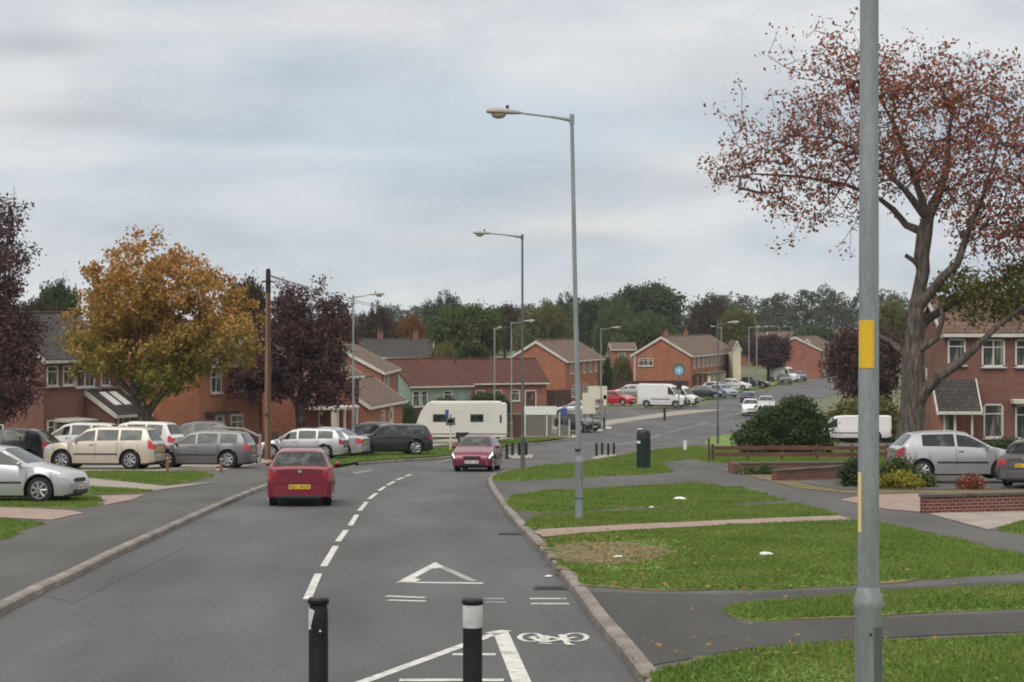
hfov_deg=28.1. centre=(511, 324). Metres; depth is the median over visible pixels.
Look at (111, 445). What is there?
station wagon
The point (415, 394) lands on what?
window
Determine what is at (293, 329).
plum tree
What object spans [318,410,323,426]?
door
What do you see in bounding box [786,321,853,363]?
tree
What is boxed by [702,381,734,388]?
hatchback car
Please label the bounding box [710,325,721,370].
street lamp
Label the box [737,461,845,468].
garden wall
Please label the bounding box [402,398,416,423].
shrub
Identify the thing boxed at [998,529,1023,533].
grass verge
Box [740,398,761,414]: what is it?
hatchback car
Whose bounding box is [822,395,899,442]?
hedge
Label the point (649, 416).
pavement edge
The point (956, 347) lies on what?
window
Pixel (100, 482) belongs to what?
driveway
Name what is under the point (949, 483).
driveway
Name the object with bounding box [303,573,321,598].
line dash
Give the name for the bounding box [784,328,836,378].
brick house
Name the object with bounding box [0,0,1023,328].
sky
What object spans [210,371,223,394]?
window
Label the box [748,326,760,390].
street lamp
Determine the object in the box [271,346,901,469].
ground
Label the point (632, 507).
grass verge
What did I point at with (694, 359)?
window
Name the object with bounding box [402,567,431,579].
give way triangle
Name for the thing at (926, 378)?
window
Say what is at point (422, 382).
house
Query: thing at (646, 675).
soil edge
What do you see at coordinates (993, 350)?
window
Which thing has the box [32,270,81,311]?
tree
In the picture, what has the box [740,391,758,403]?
hatchback car
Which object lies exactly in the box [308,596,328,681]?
bollard
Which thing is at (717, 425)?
street lamp
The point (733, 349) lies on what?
rendered house
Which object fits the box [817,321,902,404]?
tree
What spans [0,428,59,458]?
hatchback car
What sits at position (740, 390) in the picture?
grass verge
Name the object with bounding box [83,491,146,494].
soil edge
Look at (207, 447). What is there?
people carrier
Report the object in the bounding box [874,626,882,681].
access door
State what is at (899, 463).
shrub
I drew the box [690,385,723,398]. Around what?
saloon car
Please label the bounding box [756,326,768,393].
street lamp
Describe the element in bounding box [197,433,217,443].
side window
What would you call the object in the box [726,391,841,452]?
bush
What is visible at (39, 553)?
footway
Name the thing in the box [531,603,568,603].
give way dash
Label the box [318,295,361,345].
tree
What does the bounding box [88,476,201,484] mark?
grass verge
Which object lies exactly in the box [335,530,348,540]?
line dash
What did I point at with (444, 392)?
window
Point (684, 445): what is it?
marker post
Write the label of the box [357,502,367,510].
line dash
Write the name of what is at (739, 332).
tree
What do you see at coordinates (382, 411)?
window
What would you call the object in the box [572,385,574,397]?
window
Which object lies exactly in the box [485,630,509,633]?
lane line
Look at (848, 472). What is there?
shrub
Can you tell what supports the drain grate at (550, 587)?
on the road
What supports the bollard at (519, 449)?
on the road
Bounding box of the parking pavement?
[581,415,652,439]
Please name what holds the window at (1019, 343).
in the brick house at (979, 394)
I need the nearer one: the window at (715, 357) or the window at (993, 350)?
the window at (993, 350)
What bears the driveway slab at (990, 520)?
on the footway at (690, 470)
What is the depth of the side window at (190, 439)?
78.34 m
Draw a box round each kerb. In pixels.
[0,483,266,615]
[355,437,575,465]
[488,445,691,681]
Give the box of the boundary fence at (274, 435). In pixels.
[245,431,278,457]
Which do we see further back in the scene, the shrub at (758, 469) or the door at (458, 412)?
the door at (458, 412)
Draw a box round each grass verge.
[0,500,102,507]
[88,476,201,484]
[337,438,558,464]
[492,458,689,480]
[511,492,785,512]
[529,511,832,528]
[547,528,1023,589]
[650,636,1023,681]
[699,381,776,400]
[702,433,843,445]
[721,585,1023,621]
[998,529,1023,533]
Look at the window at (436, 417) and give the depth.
132.90 m
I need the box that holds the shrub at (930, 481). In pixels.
[914,471,939,486]
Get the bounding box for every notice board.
[582,393,594,432]
[588,386,606,417]
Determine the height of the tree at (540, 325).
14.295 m
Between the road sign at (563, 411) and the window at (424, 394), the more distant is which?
the window at (424, 394)
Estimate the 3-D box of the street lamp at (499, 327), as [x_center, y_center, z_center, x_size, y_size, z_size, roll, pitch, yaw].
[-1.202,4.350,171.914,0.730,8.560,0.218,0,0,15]
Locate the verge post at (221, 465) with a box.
[220,458,222,472]
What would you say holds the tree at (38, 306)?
on the ground at (825, 404)
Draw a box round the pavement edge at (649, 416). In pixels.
[602,409,723,425]
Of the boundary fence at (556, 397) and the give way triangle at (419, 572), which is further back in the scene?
the boundary fence at (556, 397)
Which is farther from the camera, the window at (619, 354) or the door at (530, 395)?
the window at (619, 354)
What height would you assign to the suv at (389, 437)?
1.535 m
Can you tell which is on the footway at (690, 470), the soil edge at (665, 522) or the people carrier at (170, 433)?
the soil edge at (665, 522)
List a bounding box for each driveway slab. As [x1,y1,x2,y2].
[840,491,921,511]
[928,511,1023,528]
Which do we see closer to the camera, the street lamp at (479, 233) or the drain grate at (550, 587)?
the drain grate at (550, 587)
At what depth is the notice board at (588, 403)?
157.93 m
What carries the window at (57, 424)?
in the brick house at (86, 399)
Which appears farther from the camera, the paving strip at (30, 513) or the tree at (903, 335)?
the tree at (903, 335)
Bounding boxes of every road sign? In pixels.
[445,410,454,448]
[560,400,566,424]
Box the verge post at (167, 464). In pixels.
[166,457,168,471]
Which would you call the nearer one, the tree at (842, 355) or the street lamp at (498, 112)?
the street lamp at (498, 112)
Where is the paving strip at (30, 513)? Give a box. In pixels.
[0,507,82,519]
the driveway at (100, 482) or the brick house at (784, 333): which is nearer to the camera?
the driveway at (100, 482)
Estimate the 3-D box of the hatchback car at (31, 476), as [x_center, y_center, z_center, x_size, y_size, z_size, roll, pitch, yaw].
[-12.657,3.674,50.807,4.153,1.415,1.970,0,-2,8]
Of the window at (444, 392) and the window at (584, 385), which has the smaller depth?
the window at (444, 392)
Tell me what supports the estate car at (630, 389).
on the ground at (825, 404)
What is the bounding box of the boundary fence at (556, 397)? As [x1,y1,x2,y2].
[547,390,570,406]
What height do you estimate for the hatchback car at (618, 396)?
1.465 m
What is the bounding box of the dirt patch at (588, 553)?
[538,541,679,563]
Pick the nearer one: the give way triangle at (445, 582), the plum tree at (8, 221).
the give way triangle at (445, 582)
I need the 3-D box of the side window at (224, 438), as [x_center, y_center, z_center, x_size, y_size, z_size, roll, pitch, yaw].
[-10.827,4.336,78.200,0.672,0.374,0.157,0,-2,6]
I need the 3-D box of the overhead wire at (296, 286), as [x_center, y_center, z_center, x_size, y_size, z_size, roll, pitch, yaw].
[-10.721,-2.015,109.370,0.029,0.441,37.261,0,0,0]
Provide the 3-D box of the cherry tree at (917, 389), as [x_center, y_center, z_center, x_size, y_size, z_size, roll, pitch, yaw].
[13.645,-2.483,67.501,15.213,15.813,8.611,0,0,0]
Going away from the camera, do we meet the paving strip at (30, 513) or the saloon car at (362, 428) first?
the paving strip at (30, 513)
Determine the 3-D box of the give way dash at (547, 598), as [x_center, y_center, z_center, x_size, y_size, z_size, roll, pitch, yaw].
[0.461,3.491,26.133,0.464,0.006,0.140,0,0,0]
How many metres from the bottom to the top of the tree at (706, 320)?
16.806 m
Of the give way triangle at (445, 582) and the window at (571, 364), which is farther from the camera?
the window at (571, 364)
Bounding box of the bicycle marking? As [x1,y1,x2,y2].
[517,633,588,644]
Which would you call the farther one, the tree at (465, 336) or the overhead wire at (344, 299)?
the tree at (465, 336)
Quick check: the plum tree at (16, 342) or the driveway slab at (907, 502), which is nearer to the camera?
the driveway slab at (907, 502)
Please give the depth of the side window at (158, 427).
87.07 m
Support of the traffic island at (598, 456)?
on the road
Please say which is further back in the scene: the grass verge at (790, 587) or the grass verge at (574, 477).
the grass verge at (574, 477)
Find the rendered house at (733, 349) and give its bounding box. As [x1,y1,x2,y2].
[726,340,741,379]
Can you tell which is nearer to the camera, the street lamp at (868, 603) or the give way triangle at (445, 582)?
the street lamp at (868, 603)
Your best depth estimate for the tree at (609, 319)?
379.37 m
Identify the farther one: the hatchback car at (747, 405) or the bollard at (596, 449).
the hatchback car at (747, 405)
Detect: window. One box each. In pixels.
[45,366,59,387]
[47,420,54,432]
[55,417,79,430]
[62,365,76,386]
[74,368,96,388]
[100,369,111,386]
[118,417,130,424]
[127,424,145,426]
[147,424,162,434]
[167,424,182,434]
[177,434,195,444]
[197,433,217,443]
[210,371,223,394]
[219,434,237,442]
[230,414,242,430]
[234,370,246,392]
[242,433,253,442]
[381,410,384,421]
[412,391,419,407]
[421,391,427,406]
[433,414,447,421]
[443,391,451,398]
[470,414,482,421]
[510,390,520,401]
[570,363,572,374]
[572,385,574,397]
[583,384,586,392]
[588,361,590,372]
[594,361,597,371]
[618,353,625,359]
[638,358,653,366]
[693,358,695,368]
[706,356,708,366]
[710,356,712,365]
[714,356,716,365]
[925,366,927,379]
[948,339,966,366]
[980,339,1006,367]
[982,404,1004,438]
[1014,339,1023,367]
[1015,405,1023,439]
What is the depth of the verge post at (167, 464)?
72.01 m
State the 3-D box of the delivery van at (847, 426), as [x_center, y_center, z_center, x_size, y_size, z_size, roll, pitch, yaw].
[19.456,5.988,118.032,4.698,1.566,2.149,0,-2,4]
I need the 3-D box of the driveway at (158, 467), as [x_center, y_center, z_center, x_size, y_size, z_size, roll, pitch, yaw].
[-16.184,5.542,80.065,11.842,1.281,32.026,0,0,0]
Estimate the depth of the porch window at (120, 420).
109.78 m
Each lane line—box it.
[356,633,500,681]
[399,679,503,680]
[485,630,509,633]
[494,632,530,681]
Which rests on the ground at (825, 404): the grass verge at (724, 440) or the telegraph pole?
the telegraph pole
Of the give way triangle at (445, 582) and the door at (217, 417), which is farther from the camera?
the door at (217, 417)
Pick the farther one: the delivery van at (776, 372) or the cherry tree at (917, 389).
the delivery van at (776, 372)
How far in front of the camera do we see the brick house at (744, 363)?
420.00 m
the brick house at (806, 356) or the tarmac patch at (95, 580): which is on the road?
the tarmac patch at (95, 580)
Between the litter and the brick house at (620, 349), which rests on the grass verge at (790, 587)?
the litter
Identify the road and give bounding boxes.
[0,376,841,681]
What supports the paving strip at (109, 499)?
on the footway at (39, 553)
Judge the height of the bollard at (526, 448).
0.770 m
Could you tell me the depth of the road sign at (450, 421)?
111.92 m
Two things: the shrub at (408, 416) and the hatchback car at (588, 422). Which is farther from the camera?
the shrub at (408, 416)
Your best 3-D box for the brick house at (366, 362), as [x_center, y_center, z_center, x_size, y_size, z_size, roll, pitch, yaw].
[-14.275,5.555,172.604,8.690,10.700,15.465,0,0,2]
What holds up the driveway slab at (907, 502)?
on the footway at (690, 470)
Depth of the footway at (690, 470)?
46.41 m
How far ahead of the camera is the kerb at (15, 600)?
32.16 m
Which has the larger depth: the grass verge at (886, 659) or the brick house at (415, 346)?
the brick house at (415, 346)
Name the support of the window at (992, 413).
in the brick house at (979, 394)
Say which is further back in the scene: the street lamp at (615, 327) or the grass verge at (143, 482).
the street lamp at (615, 327)
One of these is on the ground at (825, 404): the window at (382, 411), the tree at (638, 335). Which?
the tree at (638, 335)
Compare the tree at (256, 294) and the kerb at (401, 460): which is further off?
the tree at (256, 294)
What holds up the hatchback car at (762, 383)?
on the grass verge at (740, 390)
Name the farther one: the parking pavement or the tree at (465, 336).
the tree at (465, 336)
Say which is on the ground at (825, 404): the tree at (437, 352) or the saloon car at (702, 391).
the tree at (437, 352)
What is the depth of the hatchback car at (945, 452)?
62.23 m
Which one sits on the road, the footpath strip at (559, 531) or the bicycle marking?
the bicycle marking
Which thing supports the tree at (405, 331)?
on the ground at (825, 404)
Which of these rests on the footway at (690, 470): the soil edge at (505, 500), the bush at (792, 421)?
the soil edge at (505, 500)
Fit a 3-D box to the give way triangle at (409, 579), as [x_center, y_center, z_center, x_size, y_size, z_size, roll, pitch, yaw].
[-1.407,3.596,28.942,0.254,0.038,0.949,0,0,7]
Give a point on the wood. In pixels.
(824, 312)
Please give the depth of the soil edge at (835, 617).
22.73 m
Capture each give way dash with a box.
[386,600,426,601]
[387,595,424,597]
[530,598,565,598]
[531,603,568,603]
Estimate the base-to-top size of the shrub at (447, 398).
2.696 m
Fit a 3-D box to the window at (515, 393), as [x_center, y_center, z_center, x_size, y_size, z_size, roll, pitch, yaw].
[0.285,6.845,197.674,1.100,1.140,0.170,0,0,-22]
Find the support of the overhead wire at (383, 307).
attached to the telegraph pole
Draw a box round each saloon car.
[318,427,370,456]
[348,422,393,434]
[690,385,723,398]
[997,439,1023,485]
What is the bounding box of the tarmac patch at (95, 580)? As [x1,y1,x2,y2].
[42,522,196,602]
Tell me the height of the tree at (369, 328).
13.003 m
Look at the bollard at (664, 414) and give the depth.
179.82 m
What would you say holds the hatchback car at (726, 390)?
on the grass verge at (740, 390)
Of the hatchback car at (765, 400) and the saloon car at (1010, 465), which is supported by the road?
the hatchback car at (765, 400)
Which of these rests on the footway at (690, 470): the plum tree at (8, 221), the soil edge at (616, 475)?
the soil edge at (616, 475)
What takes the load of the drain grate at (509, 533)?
on the road
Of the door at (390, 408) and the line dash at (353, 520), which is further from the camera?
the door at (390, 408)
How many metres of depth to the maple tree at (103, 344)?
100.79 m
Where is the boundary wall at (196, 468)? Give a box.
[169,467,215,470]
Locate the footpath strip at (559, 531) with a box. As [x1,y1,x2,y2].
[533,515,848,536]
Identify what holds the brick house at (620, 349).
on the ground at (825, 404)
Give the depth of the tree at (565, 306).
438.63 m
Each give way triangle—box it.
[396,582,482,583]
[399,576,420,581]
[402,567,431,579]
[427,562,442,568]
[441,566,476,580]
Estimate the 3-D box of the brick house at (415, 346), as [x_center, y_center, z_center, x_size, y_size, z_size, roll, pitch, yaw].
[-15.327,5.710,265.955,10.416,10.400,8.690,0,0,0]
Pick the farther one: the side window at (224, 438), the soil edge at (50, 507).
the side window at (224, 438)
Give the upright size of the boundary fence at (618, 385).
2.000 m
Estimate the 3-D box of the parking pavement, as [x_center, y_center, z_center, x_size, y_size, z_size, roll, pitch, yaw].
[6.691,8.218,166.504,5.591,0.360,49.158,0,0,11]
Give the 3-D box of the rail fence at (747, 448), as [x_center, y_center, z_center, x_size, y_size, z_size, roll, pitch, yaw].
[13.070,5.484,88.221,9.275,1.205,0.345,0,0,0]
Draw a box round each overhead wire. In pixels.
[271,276,341,292]
[272,276,516,327]
[274,277,437,310]
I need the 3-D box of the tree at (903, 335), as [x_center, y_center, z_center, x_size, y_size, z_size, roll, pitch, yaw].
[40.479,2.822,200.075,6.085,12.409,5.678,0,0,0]
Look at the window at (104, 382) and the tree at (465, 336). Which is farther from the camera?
the tree at (465, 336)
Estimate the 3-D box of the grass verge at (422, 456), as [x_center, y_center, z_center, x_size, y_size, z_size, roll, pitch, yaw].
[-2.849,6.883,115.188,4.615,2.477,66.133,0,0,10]
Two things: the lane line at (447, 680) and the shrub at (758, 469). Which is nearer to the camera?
the lane line at (447, 680)
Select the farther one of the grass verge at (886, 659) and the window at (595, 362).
the window at (595, 362)
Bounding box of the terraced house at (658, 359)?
[630,325,727,387]
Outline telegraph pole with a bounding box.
[262,268,272,459]
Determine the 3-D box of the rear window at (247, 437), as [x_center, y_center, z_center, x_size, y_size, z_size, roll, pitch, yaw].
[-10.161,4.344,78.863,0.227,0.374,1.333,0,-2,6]
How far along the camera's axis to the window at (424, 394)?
188.94 m
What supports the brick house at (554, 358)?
on the ground at (825, 404)
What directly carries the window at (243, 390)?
in the brick house at (207, 401)
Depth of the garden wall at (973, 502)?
45.61 m
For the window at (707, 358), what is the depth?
258.75 m
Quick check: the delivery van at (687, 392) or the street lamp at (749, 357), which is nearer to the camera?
the delivery van at (687, 392)
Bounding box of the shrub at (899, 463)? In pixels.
[879,452,921,478]
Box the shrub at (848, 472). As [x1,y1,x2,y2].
[833,455,857,486]
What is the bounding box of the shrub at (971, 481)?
[954,472,987,489]
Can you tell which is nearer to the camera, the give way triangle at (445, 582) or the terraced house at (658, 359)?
the give way triangle at (445, 582)
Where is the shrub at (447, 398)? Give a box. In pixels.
[435,393,457,400]
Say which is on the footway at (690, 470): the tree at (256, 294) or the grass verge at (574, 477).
the grass verge at (574, 477)
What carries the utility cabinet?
on the grass verge at (574, 477)
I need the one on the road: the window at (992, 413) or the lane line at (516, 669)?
the lane line at (516, 669)
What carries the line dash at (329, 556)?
on the road
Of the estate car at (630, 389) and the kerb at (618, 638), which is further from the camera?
the estate car at (630, 389)
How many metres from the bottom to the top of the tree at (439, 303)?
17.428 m
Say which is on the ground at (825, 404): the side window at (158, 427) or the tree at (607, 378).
the tree at (607, 378)
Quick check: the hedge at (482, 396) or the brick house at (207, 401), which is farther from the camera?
the hedge at (482, 396)
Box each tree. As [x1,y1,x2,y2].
[0,187,46,298]
[0,227,57,425]
[15,289,61,310]
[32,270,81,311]
[54,224,271,420]
[220,268,265,339]
[223,269,366,428]
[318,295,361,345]
[354,301,399,337]
[390,309,429,337]
[414,285,466,346]
[419,297,506,357]
[428,338,457,359]
[486,301,525,357]
[510,298,573,354]
[546,287,587,345]
[566,292,620,352]
[588,293,639,360]
[602,356,613,389]
[607,277,687,338]
[608,306,679,353]
[611,354,632,380]
[680,288,734,339]
[696,7,1023,460]
[715,305,756,356]
[738,333,792,381]
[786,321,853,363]
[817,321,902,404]
[879,295,908,347]
[898,308,906,346]
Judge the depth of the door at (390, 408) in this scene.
145.61 m
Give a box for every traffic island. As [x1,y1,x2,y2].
[504,453,533,460]
[590,453,616,459]
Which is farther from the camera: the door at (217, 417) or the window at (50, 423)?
the door at (217, 417)
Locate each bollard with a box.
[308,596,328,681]
[462,597,482,681]
[505,444,508,458]
[511,443,513,454]
[518,443,520,454]
[525,442,527,454]
[595,443,597,455]
[663,408,665,420]
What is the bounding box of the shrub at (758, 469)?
[731,462,781,474]
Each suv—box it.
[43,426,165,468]
[358,423,432,454]
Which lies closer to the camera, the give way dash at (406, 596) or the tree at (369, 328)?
the give way dash at (406, 596)
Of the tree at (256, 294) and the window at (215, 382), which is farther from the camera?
the tree at (256, 294)
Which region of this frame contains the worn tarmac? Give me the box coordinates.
[591,581,1023,664]
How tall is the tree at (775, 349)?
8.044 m
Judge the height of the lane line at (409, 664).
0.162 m
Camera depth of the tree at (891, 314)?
328.18 m
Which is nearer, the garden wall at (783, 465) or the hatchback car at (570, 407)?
the garden wall at (783, 465)
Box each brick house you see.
[0,311,152,432]
[121,320,261,430]
[239,322,364,436]
[335,337,400,392]
[356,329,433,359]
[509,328,605,401]
[608,342,636,372]
[741,332,766,365]
[767,325,794,357]
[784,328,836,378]
[923,271,1023,441]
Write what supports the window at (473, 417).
in the caravan
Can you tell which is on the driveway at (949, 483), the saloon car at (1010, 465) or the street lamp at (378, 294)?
the saloon car at (1010, 465)
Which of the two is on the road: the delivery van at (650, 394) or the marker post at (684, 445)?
the delivery van at (650, 394)
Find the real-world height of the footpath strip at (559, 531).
0.290 m
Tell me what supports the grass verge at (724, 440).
on the footway at (690, 470)
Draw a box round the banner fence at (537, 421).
[502,406,571,437]
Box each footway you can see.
[0,461,271,599]
[369,437,514,453]
[493,442,1023,669]
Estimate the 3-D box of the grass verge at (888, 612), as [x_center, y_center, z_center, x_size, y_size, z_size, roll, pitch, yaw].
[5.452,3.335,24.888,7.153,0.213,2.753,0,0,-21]
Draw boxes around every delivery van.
[637,383,687,407]
[675,386,699,405]
[770,366,799,381]
[824,415,891,441]
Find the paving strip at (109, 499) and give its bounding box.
[100,494,144,504]
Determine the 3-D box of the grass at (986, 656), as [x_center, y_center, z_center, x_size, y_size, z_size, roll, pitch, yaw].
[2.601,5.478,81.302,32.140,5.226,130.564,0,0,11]
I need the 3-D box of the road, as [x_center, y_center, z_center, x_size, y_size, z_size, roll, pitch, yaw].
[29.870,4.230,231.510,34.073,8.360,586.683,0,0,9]
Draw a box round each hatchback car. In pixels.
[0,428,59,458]
[0,444,88,502]
[179,420,234,451]
[266,446,340,504]
[451,435,501,470]
[554,412,600,431]
[557,401,599,416]
[598,390,636,404]
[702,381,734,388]
[709,384,737,396]
[725,378,751,389]
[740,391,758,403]
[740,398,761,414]
[741,376,770,387]
[757,395,775,407]
[777,374,791,383]
[795,371,806,380]
[886,430,1005,478]
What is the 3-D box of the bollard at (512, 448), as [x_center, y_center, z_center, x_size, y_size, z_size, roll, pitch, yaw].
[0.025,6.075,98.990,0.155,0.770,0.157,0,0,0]
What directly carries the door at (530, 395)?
in the house at (479, 372)
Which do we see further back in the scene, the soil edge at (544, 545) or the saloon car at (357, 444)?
the saloon car at (357, 444)
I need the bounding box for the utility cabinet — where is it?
[636,428,650,467]
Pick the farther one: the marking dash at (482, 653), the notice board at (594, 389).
the notice board at (594, 389)
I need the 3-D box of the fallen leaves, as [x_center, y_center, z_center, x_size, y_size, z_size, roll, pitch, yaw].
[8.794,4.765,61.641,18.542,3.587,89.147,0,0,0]
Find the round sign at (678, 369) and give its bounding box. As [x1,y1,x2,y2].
[673,363,684,410]
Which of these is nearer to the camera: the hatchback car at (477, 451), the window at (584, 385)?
the hatchback car at (477, 451)
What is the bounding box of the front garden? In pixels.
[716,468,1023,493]
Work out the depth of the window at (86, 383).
109.88 m
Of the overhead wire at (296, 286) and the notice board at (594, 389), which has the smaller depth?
the overhead wire at (296, 286)
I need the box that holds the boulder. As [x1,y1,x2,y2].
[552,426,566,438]
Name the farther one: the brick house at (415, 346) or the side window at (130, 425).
the brick house at (415, 346)
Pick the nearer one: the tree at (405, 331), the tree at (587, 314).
the tree at (405, 331)
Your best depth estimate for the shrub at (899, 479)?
58.31 m
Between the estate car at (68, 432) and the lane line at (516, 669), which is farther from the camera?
the estate car at (68, 432)
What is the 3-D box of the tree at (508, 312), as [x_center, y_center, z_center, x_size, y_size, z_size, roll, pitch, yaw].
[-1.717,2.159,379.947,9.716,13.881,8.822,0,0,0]
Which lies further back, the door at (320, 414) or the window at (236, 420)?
the door at (320, 414)
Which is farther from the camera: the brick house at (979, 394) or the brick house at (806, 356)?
the brick house at (806, 356)
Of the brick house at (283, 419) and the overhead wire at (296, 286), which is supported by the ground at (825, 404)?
the brick house at (283, 419)
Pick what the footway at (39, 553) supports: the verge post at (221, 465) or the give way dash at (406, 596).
the verge post at (221, 465)
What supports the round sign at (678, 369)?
on the pavement edge at (649, 416)
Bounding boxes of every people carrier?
[118,421,183,451]
[159,430,257,467]
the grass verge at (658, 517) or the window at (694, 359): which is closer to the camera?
the grass verge at (658, 517)
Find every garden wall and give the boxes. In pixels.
[728,461,740,472]
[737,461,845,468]
[770,465,845,480]
[918,491,1023,512]
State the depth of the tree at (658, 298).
425.98 m
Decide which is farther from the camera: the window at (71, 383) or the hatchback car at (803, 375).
the hatchback car at (803, 375)
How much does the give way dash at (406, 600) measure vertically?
0.011 m
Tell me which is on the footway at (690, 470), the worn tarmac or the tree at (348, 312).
the worn tarmac
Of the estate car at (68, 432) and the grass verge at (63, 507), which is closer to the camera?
the grass verge at (63, 507)
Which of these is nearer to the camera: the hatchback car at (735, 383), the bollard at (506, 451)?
the bollard at (506, 451)
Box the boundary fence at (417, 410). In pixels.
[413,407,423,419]
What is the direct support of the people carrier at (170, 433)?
on the driveway at (158, 467)
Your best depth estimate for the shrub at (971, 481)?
57.89 m
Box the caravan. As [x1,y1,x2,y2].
[416,401,508,442]
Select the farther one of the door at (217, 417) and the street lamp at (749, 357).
the street lamp at (749, 357)
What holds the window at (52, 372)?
in the brick house at (86, 399)
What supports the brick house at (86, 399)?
on the ground at (825, 404)
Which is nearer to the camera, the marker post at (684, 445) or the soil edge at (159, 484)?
the soil edge at (159, 484)
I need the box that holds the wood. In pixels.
[271,282,909,352]
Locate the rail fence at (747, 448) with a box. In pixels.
[708,438,889,460]
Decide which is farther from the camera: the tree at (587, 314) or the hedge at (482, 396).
the tree at (587, 314)
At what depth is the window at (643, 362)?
247.26 m
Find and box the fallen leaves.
[538,461,1016,681]
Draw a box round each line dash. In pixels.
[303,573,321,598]
[320,546,338,565]
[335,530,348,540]
[348,515,358,524]
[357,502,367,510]
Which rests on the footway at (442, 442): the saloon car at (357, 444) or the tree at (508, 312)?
the saloon car at (357, 444)
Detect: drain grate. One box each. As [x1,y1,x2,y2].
[498,533,520,534]
[534,586,566,589]
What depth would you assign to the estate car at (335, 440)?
92.25 m
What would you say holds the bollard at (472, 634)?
on the road
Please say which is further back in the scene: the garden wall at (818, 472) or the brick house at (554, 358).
the brick house at (554, 358)
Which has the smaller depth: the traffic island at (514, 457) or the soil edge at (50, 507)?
the soil edge at (50, 507)
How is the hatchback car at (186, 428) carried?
on the driveway at (158, 467)
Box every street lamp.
[351,291,383,432]
[473,229,524,467]
[486,105,582,518]
[494,326,501,400]
[510,319,534,440]
[600,326,619,427]
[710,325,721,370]
[716,320,738,443]
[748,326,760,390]
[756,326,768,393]
[854,0,882,681]
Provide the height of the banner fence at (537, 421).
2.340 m
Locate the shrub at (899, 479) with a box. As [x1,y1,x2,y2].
[879,468,926,488]
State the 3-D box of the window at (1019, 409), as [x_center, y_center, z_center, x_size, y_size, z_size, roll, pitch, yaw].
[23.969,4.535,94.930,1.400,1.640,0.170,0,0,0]
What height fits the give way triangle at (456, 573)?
0.112 m
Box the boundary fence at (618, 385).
[609,380,688,389]
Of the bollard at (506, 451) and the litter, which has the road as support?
the bollard at (506, 451)
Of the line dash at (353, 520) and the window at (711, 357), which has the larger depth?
the window at (711, 357)
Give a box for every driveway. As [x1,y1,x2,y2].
[76,457,271,470]
[89,478,216,489]
[800,465,1023,488]
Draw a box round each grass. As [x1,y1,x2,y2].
[0,436,1023,681]
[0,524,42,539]
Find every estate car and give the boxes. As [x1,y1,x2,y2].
[51,422,117,441]
[258,428,348,458]
[616,384,637,395]
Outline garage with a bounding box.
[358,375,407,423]
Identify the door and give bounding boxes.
[215,415,224,421]
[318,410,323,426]
[389,407,392,422]
[454,408,463,434]
[525,390,535,405]
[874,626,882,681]
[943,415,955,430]
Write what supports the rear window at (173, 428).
in the people carrier at (170, 433)
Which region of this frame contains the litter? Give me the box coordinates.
[760,552,772,555]
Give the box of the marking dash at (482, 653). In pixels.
[453,653,495,654]
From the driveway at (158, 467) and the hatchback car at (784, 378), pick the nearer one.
the driveway at (158, 467)
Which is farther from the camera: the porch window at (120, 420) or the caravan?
the caravan
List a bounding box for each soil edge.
[0,501,107,508]
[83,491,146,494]
[89,473,213,484]
[490,454,682,479]
[502,489,776,513]
[522,511,840,528]
[535,542,1010,591]
[638,635,984,678]
[791,595,927,619]
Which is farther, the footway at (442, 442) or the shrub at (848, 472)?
the footway at (442, 442)
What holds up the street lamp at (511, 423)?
on the grass verge at (422, 456)
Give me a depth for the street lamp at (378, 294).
99.96 m
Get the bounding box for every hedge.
[465,388,518,413]
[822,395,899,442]
[984,434,1023,460]
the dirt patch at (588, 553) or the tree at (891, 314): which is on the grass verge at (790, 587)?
the dirt patch at (588, 553)
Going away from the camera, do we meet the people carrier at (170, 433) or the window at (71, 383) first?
the people carrier at (170, 433)
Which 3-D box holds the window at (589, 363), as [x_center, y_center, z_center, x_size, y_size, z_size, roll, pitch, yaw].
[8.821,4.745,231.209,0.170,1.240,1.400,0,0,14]
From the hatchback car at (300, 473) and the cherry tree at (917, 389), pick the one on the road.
the hatchback car at (300, 473)
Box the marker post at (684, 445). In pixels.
[683,441,686,449]
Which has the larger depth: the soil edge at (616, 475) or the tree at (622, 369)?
the tree at (622, 369)

